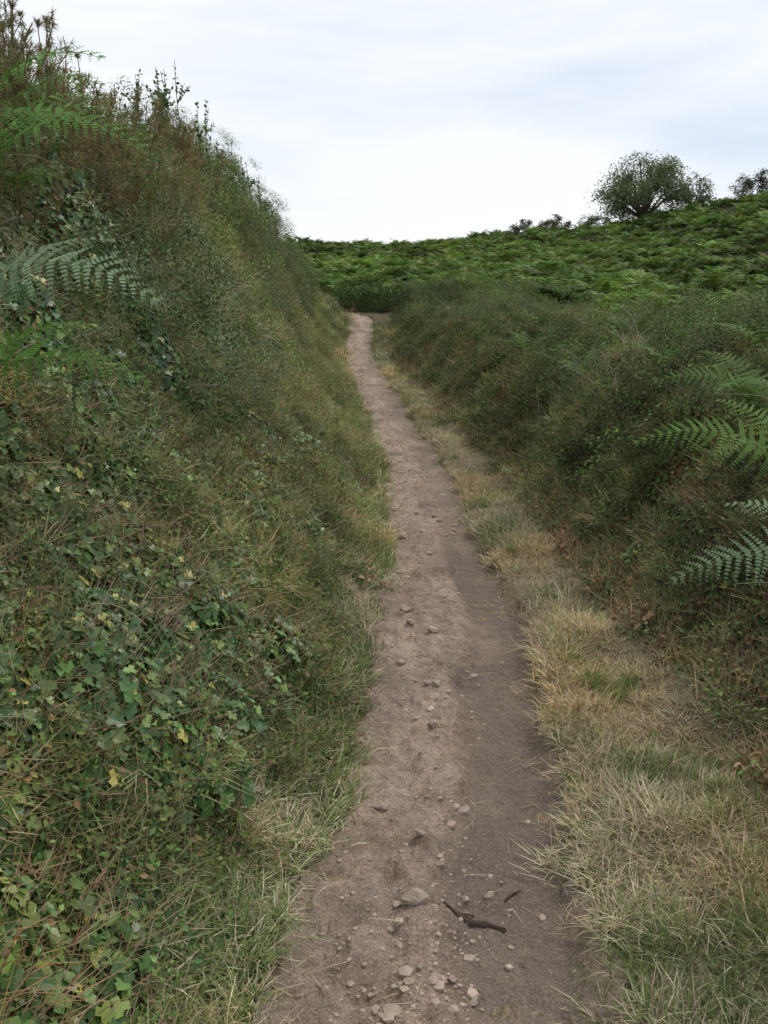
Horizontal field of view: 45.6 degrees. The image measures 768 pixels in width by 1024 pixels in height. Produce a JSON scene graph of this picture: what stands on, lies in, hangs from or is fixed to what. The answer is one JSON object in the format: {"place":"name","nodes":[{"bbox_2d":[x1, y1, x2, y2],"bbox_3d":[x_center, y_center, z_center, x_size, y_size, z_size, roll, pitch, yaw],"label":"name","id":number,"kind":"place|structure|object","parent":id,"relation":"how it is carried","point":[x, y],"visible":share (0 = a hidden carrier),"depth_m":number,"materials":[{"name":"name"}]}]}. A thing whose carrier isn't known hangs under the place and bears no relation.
{"place":"outdoors","nodes":[
{"label":"outdoors","id":0,"kind":"place"},
{"bbox_2d":[0,202,767,1023],"bbox_3d":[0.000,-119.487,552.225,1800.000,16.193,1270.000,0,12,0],"label":"ground","id":1,"kind":"structure","parent":0,"point":[514,582],"depth_m":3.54,"materials":[{"name":"plant"}]},
{"bbox_2d":[6,0,86,228],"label":"gorse bush","id":2,"kind":"object","parent":1,"relation":"on","point":[21,13],"visible":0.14,"depth_m":6.06,"materials":[{"name":"green plant"}]},
{"bbox_2d":[0,321,151,402],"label":"fern","id":3,"kind":"object","parent":1,"relation":"on","point":[12,343],"visible":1,"depth_m":2.92,"materials":[{"name":"green plant"}]},
{"bbox_2d":[0,0,226,267],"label":"gorse","id":4,"kind":"object","parent":1,"relation":"on","point":[8,61],"visible":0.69,"depth_m":5.62,"materials":[{"name":"green plant"}]},
{"bbox_2d":[0,88,320,618],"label":"hedge foliage","id":5,"kind":"object","parent":1,"relation":"on","point":[146,326],"visible":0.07,"depth_m":4.76,"materials":[{"name":"green plant"}]},
{"bbox_2d":[112,60,214,199],"bbox_3d":[-2.708,-4.633,11.419,1.045,1.884,2.976,0,12,0],"label":"hawthorn shrub","id":6,"kind":"object","parent":1,"relation":"on","point":[162,95],"visible":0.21,"depth_m":11.11,"materials":[{"name":"green plant"}]},
{"bbox_2d":[0,58,327,487],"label":"hedge bushes","id":7,"kind":"object","parent":1,"relation":"on","point":[270,217],"visible":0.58,"depth_m":6.01,"materials":[{"name":"green plant"}]},
{"bbox_2d":[0,45,115,148],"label":"fern","id":8,"kind":"object","parent":7,"relation":"on","point":[7,111],"visible":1,"depth_m":3.46,"materials":[{"name":"green plant"}]},
{"bbox_2d":[0,71,116,130],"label":"fern","id":9,"kind":"object","parent":7,"relation":"on","point":[26,92],"visible":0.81,"depth_m":4.48,"materials":[{"name":"green plant"}]},
{"bbox_2d":[0,102,144,167],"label":"fern","id":10,"kind":"object","parent":7,"relation":"on","point":[16,137],"visible":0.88,"depth_m":3.78,"materials":[{"name":"green plant"}]},
{"bbox_2d":[0,99,368,1023],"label":"ivy","id":11,"kind":"object","parent":1,"relation":"on","point":[20,989],"visible":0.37,"depth_m":3.01,"materials":[{"name":"green plant"}]},
{"bbox_2d":[0,237,160,317],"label":"fern","id":12,"kind":"object","parent":11,"relation":"on","point":[15,263],"visible":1,"depth_m":3.02,"materials":[{"name":"green plant"}]},
{"bbox_2d":[0,102,395,1023],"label":"wild herbs","id":13,"kind":"object","parent":1,"relation":"on","point":[146,836],"visible":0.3,"depth_m":2.98,"materials":[{"name":"green plant"}]},
{"bbox_2d":[0,141,410,1023],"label":"bank grass","id":14,"kind":"structure","parent":1,"relation":"on","point":[212,975],"depth_m":2.65,"materials":[{"name":"green plant"}]},
{"bbox_2d":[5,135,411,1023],"bbox_3d":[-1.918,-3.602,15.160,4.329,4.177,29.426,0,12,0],"label":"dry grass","id":15,"kind":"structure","parent":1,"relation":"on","point":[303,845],"depth_m":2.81,"materials":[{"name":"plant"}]},
{"bbox_2d":[209,141,249,208],"bbox_3d":[-2.629,-5.365,15.211,0.786,1.630,3.328,-2,12,-7],"label":"hawthorn shrub","id":16,"kind":"object","parent":1,"relation":"on","point":[231,177],"visible":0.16,"depth_m":14.92,"materials":[{"name":"green plant"}]},
{"bbox_2d":[240,156,290,242],"bbox_3d":[-2.498,-6.237,19.539,0.845,2.038,3.789,0,12,0],"label":"hawthorn shrub","id":17,"kind":"object","parent":1,"relation":"on","point":[259,200],"visible":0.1,"depth_m":18.46,"materials":[{"name":"green plant"}]},
{"bbox_2d":[328,280,377,312],"bbox_3d":[-0.979,-6.549,28.352,1.778,1.270,1.669,0,12,0],"label":"hedge bush","id":18,"kind":"object","parent":1,"relation":"on","point":[347,290],"visible":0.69,"depth_m":28.27,"materials":[{"name":"green plant"}]},
{"bbox_2d":[355,273,393,309],"bbox_3d":[-0.197,-6.881,29.072,1.698,1.441,1.876,0,12,0],"label":"hedge bush","id":19,"kind":"object","parent":1,"relation":"on","point":[367,291],"visible":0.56,"depth_m":28.62,"materials":[{"name":"green plant"}]},
{"bbox_2d":[0,259,767,826],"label":"herb mounds","id":20,"kind":"object","parent":1,"relation":"on","point":[300,539],"visible":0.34,"depth_m":4.21,"materials":[{"name":"green plant"}]},
{"bbox_2d":[0,71,767,393],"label":"hedge fern","id":21,"kind":"object","parent":1,"relation":"on","point":[27,177],"visible":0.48,"depth_m":6.94,"materials":[{"name":"green plant"}]},
{"bbox_2d":[0,138,767,716],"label":"bramble","id":22,"kind":"object","parent":1,"relation":"on","point":[761,621],"depth_m":5.90,"materials":[{"name":"green plant"}]},
{"bbox_2d":[1,115,767,820],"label":"dead leaves","id":23,"kind":"object","parent":1,"relation":"on","point":[669,609],"visible":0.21,"depth_m":4.79,"materials":[{"name":"plant"}]},
{"bbox_2d":[371,283,415,311],"bbox_3d":[0.580,-6.480,28.002,1.570,1.045,1.503,-7,14,-31],"label":"hedge bush","id":24,"kind":"object","parent":1,"relation":"on","point":[391,295],"visible":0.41,"depth_m":27.86,"materials":[{"name":"green plant"}]},
{"bbox_2d":[429,276,456,304],"bbox_3d":[1.860,-6.246,26.509,1.548,1.128,1.836,-7,14,-30],"label":"hedge bush","id":25,"kind":"object","parent":1,"relation":"on","point":[440,283],"visible":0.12,"depth_m":26.07,"materials":[{"name":"green plant"}]},
{"bbox_2d":[155,370,741,946],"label":"green grass","id":26,"kind":"structure","parent":1,"relation":"on","point":[599,678],"depth_m":3.86,"materials":[{"name":"green plant"}]},
{"bbox_2d":[506,219,539,236],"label":"gorse bush","id":27,"kind":"object","parent":1,"relation":"on","point":[523,225],"visible":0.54,"depth_m":68.14,"materials":[{"name":"green plant"}]},
{"bbox_2d":[537,213,573,231],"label":"gorse bush","id":28,"kind":"object","parent":1,"relation":"on","point":[555,222],"visible":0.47,"depth_m":67.85,"materials":[{"name":"green plant"}]},
{"bbox_2d":[366,304,767,1023],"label":"grass","id":29,"kind":"structure","parent":1,"relation":"on","point":[664,936],"depth_m":2.39,"materials":[{"name":"green plant"}]},
{"bbox_2d":[368,275,767,782],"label":"bramble hedge","id":30,"kind":"object","parent":1,"relation":"on","point":[532,288],"visible":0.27,"depth_m":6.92,"materials":[{"name":"green plant"}]},
{"bbox_2d":[632,400,767,485],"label":"fern","id":31,"kind":"object","parent":30,"relation":"on","point":[760,450],"visible":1,"depth_m":4.14,"materials":[{"name":"green plant"}]},
{"bbox_2d":[669,499,767,584],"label":"fern","id":32,"kind":"object","parent":30,"relation":"on","point":[758,554],"visible":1,"depth_m":3.12,"materials":[{"name":"green plant"}]},
{"bbox_2d":[399,263,767,512],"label":"scrub bushes","id":33,"kind":"object","parent":1,"relation":"on","point":[695,332],"visible":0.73,"depth_m":9.14,"materials":[{"name":"green plant"}]},
{"bbox_2d":[575,213,611,230],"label":"hawthorn bush","id":34,"kind":"object","parent":1,"relation":"on","point":[590,220],"visible":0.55,"depth_m":67.84,"materials":[{"name":"green plant"}]},
{"bbox_2d":[653,350,767,415],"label":"fern","id":35,"kind":"object","parent":1,"relation":"on","point":[731,385],"visible":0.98,"depth_m":4.99,"materials":[{"name":"green plant"}]},
{"bbox_2d":[0,88,767,703],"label":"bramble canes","id":36,"kind":"object","parent":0,"point":[338,418],"visible":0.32,"depth_m":6.05,"materials":[{"name":"plant"}]},
{"bbox_2d":[0,0,767,244],"label":"sky","id":37,"kind":"structure","parent":0,"point":[378,120],"materials":[{"name":"white"}]},
{"bbox_2d":[245,312,638,1023],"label":"dirt path","id":38,"kind":"structure","parent":0,"point":[499,810],"depth_m":2.96,"materials":[{"name":"brown soil"}]},
{"bbox_2d":[374,801,388,810],"bbox_3d":[-0.010,0.972,3.017,0.050,0.032,0.038,9,18,-13],"label":"stone","id":39,"kind":"object","parent":38,"relation":"on","point":[381,805],"visible":0.98,"depth_m":3.01,"materials":[{"name":"beige stone"}]},
{"bbox_2d":[382,1003,402,1018],"bbox_3d":[0.022,1.178,2.151,0.052,0.034,0.046,-4,13,-17],"label":"stone","id":40,"kind":"object","parent":38,"relation":"on","point":[397,1010],"visible":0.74,"depth_m":2.14,"materials":[{"name":"beige stone"}]},
{"bbox_2d":[399,532,407,538],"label":"stone","id":41,"kind":"object","parent":38,"relation":"on","point":[402,535],"visible":0.94,"depth_m":6.75,"materials":[{"name":"beige stone"}]},
{"bbox_2d":[400,604,410,612],"bbox_3d":[0.120,0.546,5.126,0.066,0.054,0.090,11,2,9],"label":"stone","id":42,"kind":"object","parent":38,"relation":"on","point":[404,608],"visible":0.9,"depth_m":5.10,"materials":[{"name":"beige stone"}]},
{"bbox_2d":[406,619,414,624],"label":"stone","id":43,"kind":"object","parent":38,"relation":"on","point":[410,621],"visible":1,"depth_m":4.76,"materials":[{"name":"beige stone"}]},
{"bbox_2d":[401,888,428,905],"bbox_3d":[0.082,1.053,2.493,0.080,0.051,0.050,7,17,-25],"label":"stone","id":44,"kind":"object","parent":38,"relation":"on","point":[414,896],"visible":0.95,"depth_m":2.48,"materials":[{"name":"beige stone"}]},
{"bbox_2d":[414,827,425,835],"bbox_3d":[0.110,0.986,2.816,0.039,0.022,0.029,11,20,-2],"label":"stone","id":45,"kind":"object","parent":38,"relation":"on","point":[418,832],"visible":1,"depth_m":2.81,"materials":[{"name":"beige stone"}]},
{"bbox_2d":[427,626,437,631],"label":"stone","id":46,"kind":"object","parent":38,"relation":"on","point":[432,629],"visible":1,"depth_m":4.66,"materials":[{"name":"beige stone"}]},
{"bbox_2d":[428,719,439,727],"bbox_3d":[0.199,0.837,3.603,0.050,0.039,0.043,2,-3,-35],"label":"stone","id":47,"kind":"object","parent":38,"relation":"on","point":[434,723],"visible":1,"depth_m":3.59,"materials":[{"name":"beige stone"}]},
{"bbox_2d":[430,972,441,979],"bbox_3d":[0.130,1.153,2.268,0.032,0.018,0.031,4,-2,-24],"label":"stone","id":48,"kind":"object","parent":38,"relation":"on","point":[438,976],"visible":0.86,"depth_m":2.26,"materials":[{"name":"beige stone"}]},
{"bbox_2d":[299,365,576,1023],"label":"pebbles","id":49,"kind":"object","parent":38,"relation":"on","point":[405,971],"visible":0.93,"depth_m":2.46,"materials":[{"name":"beige stone"}]},
{"bbox_2d":[250,440,639,1023],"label":"straw litter","id":50,"kind":"object","parent":38,"relation":"on","point":[329,924],"visible":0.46,"depth_m":2.52,"materials":[{"name":"beige plant"}]},
{"bbox_2d":[447,974,456,982],"bbox_3d":[0.172,1.171,2.293,0.025,0.019,0.024,-7,14,-31],"label":"stone","id":51,"kind":"object","parent":38,"relation":"on","point":[451,979],"visible":1,"depth_m":2.29,"materials":[{"name":"beige stone"}]},
{"bbox_2d":[469,998,477,1006],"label":"stone","id":52,"kind":"object","parent":38,"relation":"on","point":[473,1002],"visible":1,"depth_m":2.25,"materials":[{"name":"beige stone"}]},
{"bbox_2d":[444,890,520,931],"bbox_3d":[0.308,1.098,2.536,0.282,0.076,0.130,-7,14,-29],"label":"stick","id":53,"kind":"object","parent":38,"relation":"on","point":[464,916],"visible":1,"depth_m":2.52,"materials":[{"name":"brown wood"}]},
{"bbox_2d":[280,189,767,409],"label":"bracken field","id":54,"kind":"structure","parent":0,"point":[674,256],"depth_m":43.98,"materials":[{"name":"green plant"}]},
{"bbox_2d":[583,150,720,221],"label":"hawthorn tree","id":55,"kind":"object","parent":54,"relation":"on","point":[622,193],"visible":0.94,"depth_m":67.46,"materials":[{"name":"green plant"}]},
{"bbox_2d":[665,176,720,210],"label":"hawthorn bush","id":56,"kind":"object","parent":54,"relation":"on","point":[702,199],"visible":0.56,"depth_m":68.10,"materials":[{"name":"green plant"}]},
{"bbox_2d":[728,168,767,204],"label":"gorse bush","id":57,"kind":"object","parent":54,"relation":"on","point":[749,183],"visible":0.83,"depth_m":67.09,"materials":[{"name":"green plant"}]}
]}

